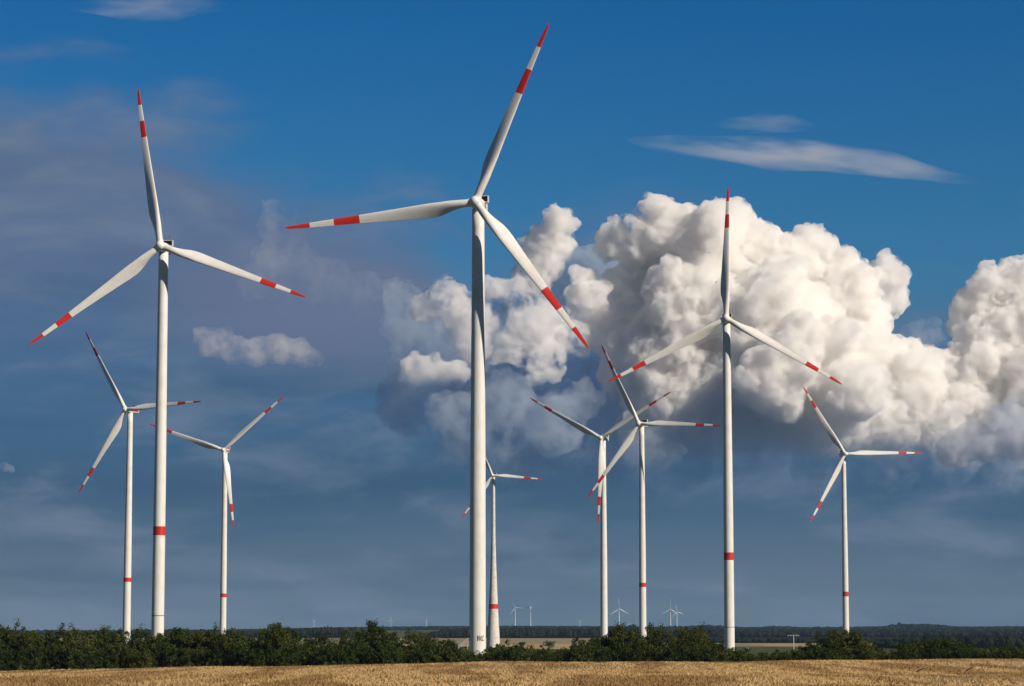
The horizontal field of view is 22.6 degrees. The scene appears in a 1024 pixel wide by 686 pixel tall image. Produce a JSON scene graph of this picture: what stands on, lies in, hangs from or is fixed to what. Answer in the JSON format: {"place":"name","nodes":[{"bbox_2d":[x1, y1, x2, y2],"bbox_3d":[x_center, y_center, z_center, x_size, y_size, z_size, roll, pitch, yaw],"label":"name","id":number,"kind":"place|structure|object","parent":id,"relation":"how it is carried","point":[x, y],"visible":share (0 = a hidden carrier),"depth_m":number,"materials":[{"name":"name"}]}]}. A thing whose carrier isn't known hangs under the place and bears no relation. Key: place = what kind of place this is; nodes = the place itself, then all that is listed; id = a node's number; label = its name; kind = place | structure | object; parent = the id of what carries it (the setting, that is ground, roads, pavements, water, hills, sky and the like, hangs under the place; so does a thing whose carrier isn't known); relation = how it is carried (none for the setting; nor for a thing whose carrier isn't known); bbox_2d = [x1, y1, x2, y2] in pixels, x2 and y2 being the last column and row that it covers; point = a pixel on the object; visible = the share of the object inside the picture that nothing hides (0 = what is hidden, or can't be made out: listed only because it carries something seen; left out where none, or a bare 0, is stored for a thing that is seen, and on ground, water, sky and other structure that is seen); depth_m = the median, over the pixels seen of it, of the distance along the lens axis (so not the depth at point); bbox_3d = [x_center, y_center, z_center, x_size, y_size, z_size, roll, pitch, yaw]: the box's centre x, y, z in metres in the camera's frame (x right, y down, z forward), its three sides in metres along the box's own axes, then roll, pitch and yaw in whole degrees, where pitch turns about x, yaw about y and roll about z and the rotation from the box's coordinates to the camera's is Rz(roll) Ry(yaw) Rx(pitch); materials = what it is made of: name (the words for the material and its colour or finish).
{"place":"outdoors","nodes":[
{"label":"outdoors","id":0,"kind":"place"},
{"bbox_2d":[1,630,1017,670],"bbox_3d":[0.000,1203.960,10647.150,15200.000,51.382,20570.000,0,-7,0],"label":"meadow land","id":1,"kind":"structure","parent":0,"point":[769,648],"depth_m":3398.47,"materials":[{"name":"green plant"}]},
{"bbox_2d":[0,617,25,663],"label":"hedgerow tree","id":2,"kind":"object","parent":1,"relation":"on","point":[15,627],"visible":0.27,"depth_m":616.26,"materials":[{"name":"green plant"}]},
{"bbox_2d":[0,646,26,670],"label":"hedgerow shrub","id":3,"kind":"object","parent":1,"relation":"on","point":[11,663],"visible":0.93,"depth_m":585.92,"materials":[{"name":"green plant"}]},
{"bbox_2d":[4,630,42,670],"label":"hedgerow tree","id":4,"kind":"object","parent":1,"relation":"on","point":[25,639],"visible":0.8,"depth_m":607.04,"materials":[{"name":"green plant"}]},
{"bbox_2d":[15,648,32,670],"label":"hedgerow shrub","id":5,"kind":"object","parent":1,"relation":"on","point":[25,663],"visible":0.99,"depth_m":585.60,"materials":[{"name":"green plant"}]},
{"bbox_2d":[27,630,48,662],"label":"hedgerow tree","id":6,"kind":"object","parent":1,"relation":"on","point":[41,646],"visible":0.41,"depth_m":612.91,"materials":[{"name":"green plant"}]},
{"bbox_2d":[27,645,49,669],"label":"hedgerow shrub","id":7,"kind":"object","parent":1,"relation":"on","point":[36,659],"visible":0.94,"depth_m":586.41,"materials":[{"name":"green plant"}]},
{"bbox_2d":[42,629,59,656],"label":"hedgerow tree","id":8,"kind":"object","parent":1,"relation":"on","point":[47,637],"visible":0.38,"depth_m":619.99,"materials":[{"name":"green plant"}]},
{"bbox_2d":[44,644,65,669],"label":"hedgerow shrub","id":9,"kind":"object","parent":1,"relation":"on","point":[56,654],"visible":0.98,"depth_m":588.39,"materials":[{"name":"green plant"}]},
{"bbox_2d":[46,622,81,662],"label":"hedgerow tree","id":10,"kind":"object","parent":1,"relation":"on","point":[61,632],"visible":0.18,"depth_m":614.42,"materials":[{"name":"green plant"}]},
{"bbox_2d":[57,645,80,669],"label":"hedgerow shrub","id":11,"kind":"object","parent":1,"relation":"on","point":[63,658],"visible":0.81,"depth_m":588.97,"materials":[{"name":"green plant"}]},
{"bbox_2d":[65,642,87,668],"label":"hedgerow shrub","id":12,"kind":"object","parent":1,"relation":"on","point":[73,657],"visible":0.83,"depth_m":585.14,"materials":[{"name":"green plant"}]},
{"bbox_2d":[58,628,101,662],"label":"hedgerow tree","id":13,"kind":"object","parent":1,"relation":"on","point":[85,643],"visible":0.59,"depth_m":601.78,"materials":[{"name":"green plant"}]},
{"bbox_2d":[75,646,101,668],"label":"hedgerow shrub","id":14,"kind":"object","parent":1,"relation":"on","point":[91,663],"visible":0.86,"depth_m":584.80,"materials":[{"name":"green plant"}]},
{"bbox_2d":[79,629,116,660],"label":"hedgerow tree","id":15,"kind":"object","parent":1,"relation":"on","point":[102,644],"visible":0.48,"depth_m":605.08,"materials":[{"name":"green plant"}]},
{"bbox_2d":[89,647,111,668],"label":"hedgerow shrub","id":16,"kind":"object","parent":1,"relation":"on","point":[101,653],"visible":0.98,"depth_m":586.63,"materials":[{"name":"green plant"}]},
{"bbox_2d":[87,624,120,666],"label":"hedgerow tree","id":17,"kind":"object","parent":1,"relation":"on","point":[105,631],"visible":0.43,"depth_m":609.42,"materials":[{"name":"green plant"}]},
{"bbox_2d":[98,647,120,668],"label":"hedgerow shrub","id":18,"kind":"object","parent":1,"relation":"on","point":[110,662],"visible":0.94,"depth_m":585.25,"materials":[{"name":"green plant"}]},
{"bbox_2d":[111,642,131,668],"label":"hedgerow shrub","id":19,"kind":"object","parent":1,"relation":"on","point":[123,646],"visible":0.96,"depth_m":587.84,"materials":[{"name":"green plant"}]},
{"bbox_2d":[116,623,151,667],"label":"hedgerow tree","id":20,"kind":"object","parent":1,"relation":"on","point":[134,637],"visible":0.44,"depth_m":615.11,"materials":[{"name":"green plant"}]},
{"bbox_2d":[78,332,200,641],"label":"wind turbine","id":21,"kind":"object","parent":1,"relation":"on","point":[129,411],"visible":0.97,"depth_m":1985.41,"materials":[{"name":"white metal"}]},
{"bbox_2d":[128,643,153,668],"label":"hedgerow shrub","id":22,"kind":"object","parent":1,"relation":"on","point":[143,662],"visible":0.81,"depth_m":584.86,"materials":[{"name":"green plant"}]},
{"bbox_2d":[142,641,176,666],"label":"hedgerow shrub","id":23,"kind":"object","parent":1,"relation":"on","point":[158,648],"visible":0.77,"depth_m":593.51,"materials":[{"name":"green plant"}]},
{"bbox_2d":[29,89,305,638],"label":"wind turbine","id":24,"kind":"object","parent":1,"relation":"on","point":[164,248],"visible":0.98,"depth_m":1166.12,"materials":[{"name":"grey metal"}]},
{"bbox_2d":[157,643,180,667],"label":"hedgerow shrub","id":25,"kind":"object","parent":1,"relation":"on","point":[169,655],"visible":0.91,"depth_m":592.12,"materials":[{"name":"green plant"}]},
{"bbox_2d":[153,627,193,664],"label":"hedgerow tree","id":26,"kind":"object","parent":1,"relation":"on","point":[175,635],"visible":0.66,"depth_m":605.89,"materials":[{"name":"green plant"}]},
{"bbox_2d":[172,646,191,666],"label":"hedgerow shrub","id":27,"kind":"object","parent":1,"relation":"on","point":[176,659],"visible":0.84,"depth_m":593.92,"materials":[{"name":"green plant"}]},
{"bbox_2d":[178,649,204,666],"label":"hedgerow shrub","id":28,"kind":"object","parent":1,"relation":"on","point":[186,656],"visible":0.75,"depth_m":589.32,"materials":[{"name":"green plant"}]},
{"bbox_2d":[177,632,213,660],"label":"hedgerow tree","id":29,"kind":"object","parent":1,"relation":"on","point":[196,641],"visible":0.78,"depth_m":606.52,"materials":[{"name":"green plant"}]},
{"bbox_2d":[190,648,221,666],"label":"hedgerow shrub","id":30,"kind":"object","parent":1,"relation":"on","point":[203,654],"visible":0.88,"depth_m":588.61,"materials":[{"name":"green plant"}]},
{"bbox_2d":[78,626,351,636],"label":"forest","id":31,"kind":"object","parent":1,"relation":"on","point":[331,632],"visible":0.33,"depth_m":4669.76,"materials":[{"name":"green plant"}]},
{"bbox_2d":[195,630,235,656],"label":"hedgerow tree","id":32,"kind":"object","parent":1,"relation":"on","point":[212,634],"visible":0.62,"depth_m":609.63,"materials":[{"name":"green plant"}]},
{"bbox_2d":[149,396,283,633],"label":"wind turbine","id":33,"kind":"object","parent":1,"relation":"on","point":[226,479],"visible":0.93,"depth_m":2345.49,"materials":[{"name":"white metal"}]},
{"bbox_2d":[207,645,229,666],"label":"hedgerow shrub","id":34,"kind":"object","parent":1,"relation":"on","point":[215,657],"visible":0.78,"depth_m":585.92,"materials":[{"name":"green plant"}]},
{"bbox_2d":[207,623,242,662],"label":"hedgerow tree","id":35,"kind":"object","parent":1,"relation":"on","point":[222,639],"visible":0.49,"depth_m":606.03,"materials":[{"name":"green plant"}]},
{"bbox_2d":[225,642,249,666],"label":"hedgerow shrub","id":36,"kind":"object","parent":1,"relation":"on","point":[234,656],"visible":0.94,"depth_m":585.48,"materials":[{"name":"green plant"}]},
{"bbox_2d":[236,647,258,666],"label":"hedgerow shrub","id":37,"kind":"object","parent":1,"relation":"on","point":[245,657],"visible":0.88,"depth_m":583.60,"materials":[{"name":"green plant"}]},
{"bbox_2d":[238,633,275,664],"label":"hedgerow tree","id":38,"kind":"object","parent":1,"relation":"on","point":[260,644],"visible":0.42,"depth_m":601.49,"materials":[{"name":"green plant"}]},
{"bbox_2d":[249,647,267,666],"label":"hedgerow shrub","id":39,"kind":"object","parent":1,"relation":"on","point":[259,661],"visible":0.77,"depth_m":583.58,"materials":[{"name":"green plant"}]},
{"bbox_2d":[261,645,281,666],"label":"hedgerow shrub","id":40,"kind":"object","parent":1,"relation":"on","point":[269,659],"visible":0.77,"depth_m":585.39,"materials":[{"name":"green plant"}]},
{"bbox_2d":[263,622,298,654],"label":"hedgerow tree","id":41,"kind":"object","parent":1,"relation":"on","point":[276,635],"visible":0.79,"depth_m":596.56,"materials":[{"name":"green plant"}]},
{"bbox_2d":[274,643,303,665],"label":"hedgerow shrub","id":42,"kind":"object","parent":1,"relation":"on","point":[288,652],"visible":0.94,"depth_m":582.98,"materials":[{"name":"green plant"}]},
{"bbox_2d":[302,643,333,665],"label":"hedgerow shrub","id":43,"kind":"object","parent":1,"relation":"on","point":[304,653],"visible":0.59,"depth_m":589.23,"materials":[{"name":"green plant"}]},
{"bbox_2d":[299,630,337,664],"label":"hedgerow tree","id":44,"kind":"object","parent":1,"relation":"on","point":[323,639],"visible":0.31,"depth_m":613.42,"materials":[{"name":"green plant"}]},
{"bbox_2d":[303,644,340,665],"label":"hedgerow shrub","id":45,"kind":"object","parent":1,"relation":"on","point":[320,654],"visible":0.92,"depth_m":584.02,"materials":[{"name":"green plant"}]},
{"bbox_2d":[321,642,349,665],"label":"hedgerow shrub","id":46,"kind":"object","parent":1,"relation":"on","point":[340,646],"visible":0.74,"depth_m":583.54,"materials":[{"name":"green plant"}]},
{"bbox_2d":[333,634,355,661],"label":"hedgerow tree","id":47,"kind":"object","parent":1,"relation":"on","point":[345,640],"visible":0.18,"depth_m":605.71,"materials":[{"name":"green plant"}]},
{"bbox_2d":[335,644,358,664],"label":"hedgerow shrub","id":48,"kind":"object","parent":1,"relation":"on","point":[350,657],"visible":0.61,"depth_m":582.57,"materials":[{"name":"green plant"}]},
{"bbox_2d":[345,638,366,664],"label":"hedgerow shrub","id":49,"kind":"object","parent":1,"relation":"on","point":[358,653],"visible":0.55,"depth_m":590.61,"materials":[{"name":"green plant"}]},
{"bbox_2d":[340,620,374,664],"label":"hedgerow tree","id":50,"kind":"object","parent":1,"relation":"on","point":[353,638],"visible":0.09,"depth_m":615.18,"materials":[{"name":"green plant"}]},
{"bbox_2d":[355,638,381,663],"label":"hedgerow shrub","id":51,"kind":"object","parent":1,"relation":"on","point":[373,652],"visible":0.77,"depth_m":586.67,"materials":[{"name":"green plant"}]},
{"bbox_2d":[348,618,395,652],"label":"hedgerow tree","id":52,"kind":"object","parent":1,"relation":"on","point":[379,631],"visible":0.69,"depth_m":596.23,"materials":[{"name":"green plant"}]},
{"bbox_2d":[375,640,403,663],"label":"hedgerow shrub","id":53,"kind":"object","parent":1,"relation":"on","point":[388,655],"visible":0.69,"depth_m":583.89,"materials":[{"name":"green plant"}]},
{"bbox_2d":[383,632,403,657],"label":"hedgerow tree","id":54,"kind":"object","parent":1,"relation":"on","point":[392,637],"visible":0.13,"depth_m":607.47,"materials":[{"name":"green plant"}]},
{"bbox_2d":[400,628,426,658],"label":"hedgerow tree","id":55,"kind":"object","parent":1,"relation":"on","point":[413,637],"visible":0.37,"depth_m":617.07,"materials":[{"name":"green plant"}]},
{"bbox_2d":[408,638,437,663],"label":"hedgerow shrub","id":56,"kind":"object","parent":1,"relation":"on","point":[421,655],"visible":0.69,"depth_m":583.85,"materials":[{"name":"green plant"}]},
{"bbox_2d":[285,24,587,654],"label":"wind turbine","id":57,"kind":"object","parent":1,"relation":"on","point":[477,201],"visible":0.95,"depth_m":978.02,"materials":[{"name":"white metal"}]},
{"bbox_2d":[436,642,457,662],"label":"hedgerow shrub","id":58,"kind":"object","parent":1,"relation":"on","point":[448,655],"visible":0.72,"depth_m":589.36,"materials":[{"name":"green plant"}]},
{"bbox_2d":[461,459,543,648],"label":"wind turbine","id":59,"kind":"object","parent":1,"relation":"on","point":[493,637],"visible":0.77,"depth_m":2467.25,"materials":[{"name":"white metal"}]},
{"bbox_2d":[489,645,530,661],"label":"hedgerow shrub","id":60,"kind":"object","parent":1,"relation":"on","point":[502,649],"visible":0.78,"depth_m":586.57,"materials":[{"name":"green plant"}]},
{"bbox_2d":[10,622,1023,634],"bbox_3d":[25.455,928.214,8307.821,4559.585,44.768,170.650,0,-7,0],"label":"forest","id":61,"kind":"object","parent":1,"relation":"on","point":[899,625],"visible":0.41,"depth_m":8244.36,"materials":[{"name":"green plant"}]},
{"bbox_2d":[519,645,543,661],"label":"hedgerow shrub","id":62,"kind":"object","parent":1,"relation":"on","point":[534,657],"visible":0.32,"depth_m":592.23,"materials":[{"name":"green plant"}]},
{"bbox_2d":[539,650,559,661],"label":"hedgerow shrub","id":63,"kind":"object","parent":1,"relation":"on","point":[554,658],"visible":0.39,"depth_m":587.91,"materials":[{"name":"green plant"}]},
{"bbox_2d":[421,624,679,637],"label":"forest","id":64,"kind":"object","parent":1,"relation":"on","point":[542,632],"visible":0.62,"depth_m":4528.65,"materials":[{"name":"green plant"}]},
{"bbox_2d":[569,644,594,661],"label":"hedgerow shrub","id":65,"kind":"object","parent":1,"relation":"on","point":[590,654],"visible":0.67,"depth_m":583.67,"materials":[{"name":"green plant"}]},
{"bbox_2d":[571,637,607,649],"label":"hedgerow tree","id":66,"kind":"object","parent":1,"relation":"on","point":[597,640],"visible":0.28,"depth_m":618.44,"materials":[{"name":"green plant"}]},
{"bbox_2d":[530,392,669,637],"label":"wind turbine","id":67,"kind":"object","parent":1,"relation":"on","point":[603,438],"visible":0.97,"depth_m":2201.25,"materials":[{"name":"white metal"}]},
{"bbox_2d":[589,647,615,661],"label":"hedgerow shrub","id":68,"kind":"object","parent":1,"relation":"on","point":[603,654],"visible":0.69,"depth_m":586.58,"materials":[{"name":"green plant"}]},
{"bbox_2d":[598,621,636,660],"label":"hedgerow tree","id":69,"kind":"object","parent":1,"relation":"on","point":[613,640],"visible":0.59,"depth_m":597.82,"materials":[{"name":"green plant"}]},
{"bbox_2d":[610,642,628,661],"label":"hedgerow shrub","id":70,"kind":"object","parent":1,"relation":"on","point":[616,656],"visible":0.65,"depth_m":590.83,"materials":[{"name":"green plant"}]},
{"bbox_2d":[624,624,656,660],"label":"hedgerow tree","id":71,"kind":"object","parent":1,"relation":"on","point":[643,638],"visible":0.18,"depth_m":606.21,"materials":[{"name":"green plant"}]},
{"bbox_2d":[621,639,660,661],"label":"hedgerow shrub","id":72,"kind":"object","parent":1,"relation":"on","point":[639,654],"visible":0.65,"depth_m":585.80,"materials":[{"name":"green plant"}]},
{"bbox_2d":[630,623,676,661],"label":"hedgerow tree","id":73,"kind":"object","parent":1,"relation":"on","point":[653,637],"visible":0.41,"depth_m":596.91,"materials":[{"name":"green plant"}]},
{"bbox_2d":[587,345,720,636],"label":"wind turbine","id":74,"kind":"object","parent":1,"relation":"on","point":[641,425],"visible":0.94,"depth_m":2101.75,"materials":[{"name":"white metal"}]},
{"bbox_2d":[661,645,683,661],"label":"hedgerow shrub","id":75,"kind":"object","parent":1,"relation":"on","point":[669,651],"visible":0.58,"depth_m":584.40,"materials":[{"name":"green plant"}]},
{"bbox_2d":[674,644,700,661],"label":"hedgerow shrub","id":76,"kind":"object","parent":1,"relation":"on","point":[688,655],"visible":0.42,"depth_m":590.69,"materials":[{"name":"green plant"}]},
{"bbox_2d":[678,621,711,660],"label":"hedgerow tree","id":77,"kind":"object","parent":1,"relation":"on","point":[696,638],"visible":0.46,"depth_m":597.36,"materials":[{"name":"green plant"}]},
{"bbox_2d":[683,642,729,661],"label":"hedgerow shrub","id":78,"kind":"object","parent":1,"relation":"on","point":[699,658],"visible":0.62,"depth_m":583.75,"materials":[{"name":"green plant"}]},
{"bbox_2d":[701,642,718,661],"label":"hedgerow shrub","id":79,"kind":"object","parent":1,"relation":"on","point":[713,650],"visible":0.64,"depth_m":583.46,"materials":[{"name":"green plant"}]},
{"bbox_2d":[609,187,840,650],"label":"wind turbine","id":80,"kind":"object","parent":1,"relation":"on","point":[726,320],"visible":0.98,"depth_m":1422.35,"materials":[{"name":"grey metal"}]},
{"bbox_2d":[806,646,831,659],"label":"hedgerow shrub","id":81,"kind":"object","parent":1,"relation":"on","point":[824,656],"visible":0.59,"depth_m":584.46,"materials":[{"name":"green plant"}]},
{"bbox_2d":[805,638,847,659],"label":"hedgerow shrub","id":82,"kind":"object","parent":1,"relation":"on","point":[835,655],"visible":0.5,"depth_m":588.28,"materials":[{"name":"green plant"}]},
{"bbox_2d":[662,637,1019,642],"bbox_3d":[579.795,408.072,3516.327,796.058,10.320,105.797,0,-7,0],"label":"forest","id":83,"kind":"object","parent":1,"relation":"on","point":[766,640],"visible":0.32,"depth_m":3475.59,"materials":[{"name":"green plant"}]},
{"bbox_2d":[831,640,853,658],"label":"hedgerow shrub","id":84,"kind":"object","parent":1,"relation":"on","point":[844,645],"visible":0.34,"depth_m":591.00,"materials":[{"name":"green plant"}]},
{"bbox_2d":[823,629,862,655],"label":"hedgerow tree","id":85,"kind":"object","parent":1,"relation":"on","point":[835,636],"visible":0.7,"depth_m":595.70,"materials":[{"name":"green plant"}]},
{"bbox_2d":[664,628,1023,631],"bbox_3d":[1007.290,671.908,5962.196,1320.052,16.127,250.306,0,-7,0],"label":"forest","id":86,"kind":"object","parent":1,"relation":"on","point":[886,630],"visible":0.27,"depth_m":5865.98,"materials":[{"name":"green plant"}]},
{"bbox_2d":[674,630,1023,636],"bbox_3d":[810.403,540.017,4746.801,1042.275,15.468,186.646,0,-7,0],"label":"forest","id":87,"kind":"object","parent":1,"relation":"on","point":[778,633],"visible":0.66,"depth_m":4666.52,"materials":[{"name":"green plant"}]},
{"bbox_2d":[847,632,870,657],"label":"hedgerow tree","id":88,"kind":"object","parent":1,"relation":"on","point":[857,645],"visible":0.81,"depth_m":596.21,"materials":[{"name":"green plant"}]},
{"bbox_2d":[803,387,920,632],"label":"wind turbine","id":89,"kind":"object","parent":1,"relation":"on","point":[843,454],"visible":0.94,"depth_m":2407.13,"materials":[{"name":"white metal"}]},
{"bbox_2d":[897,643,920,659],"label":"hedgerow shrub","id":90,"kind":"object","parent":1,"relation":"on","point":[914,655],"visible":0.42,"depth_m":587.35,"materials":[{"name":"green plant"}]},
{"bbox_2d":[911,641,929,659],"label":"hedgerow shrub","id":91,"kind":"object","parent":1,"relation":"on","point":[915,649],"visible":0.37,"depth_m":593.62,"materials":[{"name":"green plant"}]},
{"bbox_2d":[928,638,949,658],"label":"hedgerow shrub","id":92,"kind":"object","parent":1,"relation":"on","point":[933,655],"visible":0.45,"depth_m":590.54,"materials":[{"name":"green plant"}]},
{"bbox_2d":[924,638,965,657],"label":"hedgerow tree","id":93,"kind":"object","parent":1,"relation":"on","point":[953,643],"visible":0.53,"depth_m":596.58,"materials":[{"name":"green plant"}]},
{"bbox_2d":[871,634,1023,648],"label":"forest","id":94,"kind":"object","parent":1,"relation":"on","point":[987,642],"visible":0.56,"depth_m":2480.62,"materials":[{"name":"green plant"}]},
{"bbox_2d":[939,649,960,658],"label":"hedgerow shrub","id":95,"kind":"object","parent":1,"relation":"on","point":[948,653],"visible":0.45,"depth_m":585.04,"materials":[{"name":"green plant"}]},
{"bbox_2d":[987,647,1012,658],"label":"hedgerow shrub","id":96,"kind":"object","parent":1,"relation":"on","point":[995,656],"visible":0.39,"depth_m":586.12,"materials":[{"name":"green plant"}]},
{"bbox_2d":[0,658,1023,685],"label":"stubble field","id":97,"kind":"structure","parent":0,"point":[794,681],"depth_m":136.99,"materials":[{"name":"beige plant"}]},
{"bbox_2d":[0,0,1023,630],"label":"sky","id":98,"kind":"structure","parent":0,"point":[869,154],"materials":[{"name":"blue"}]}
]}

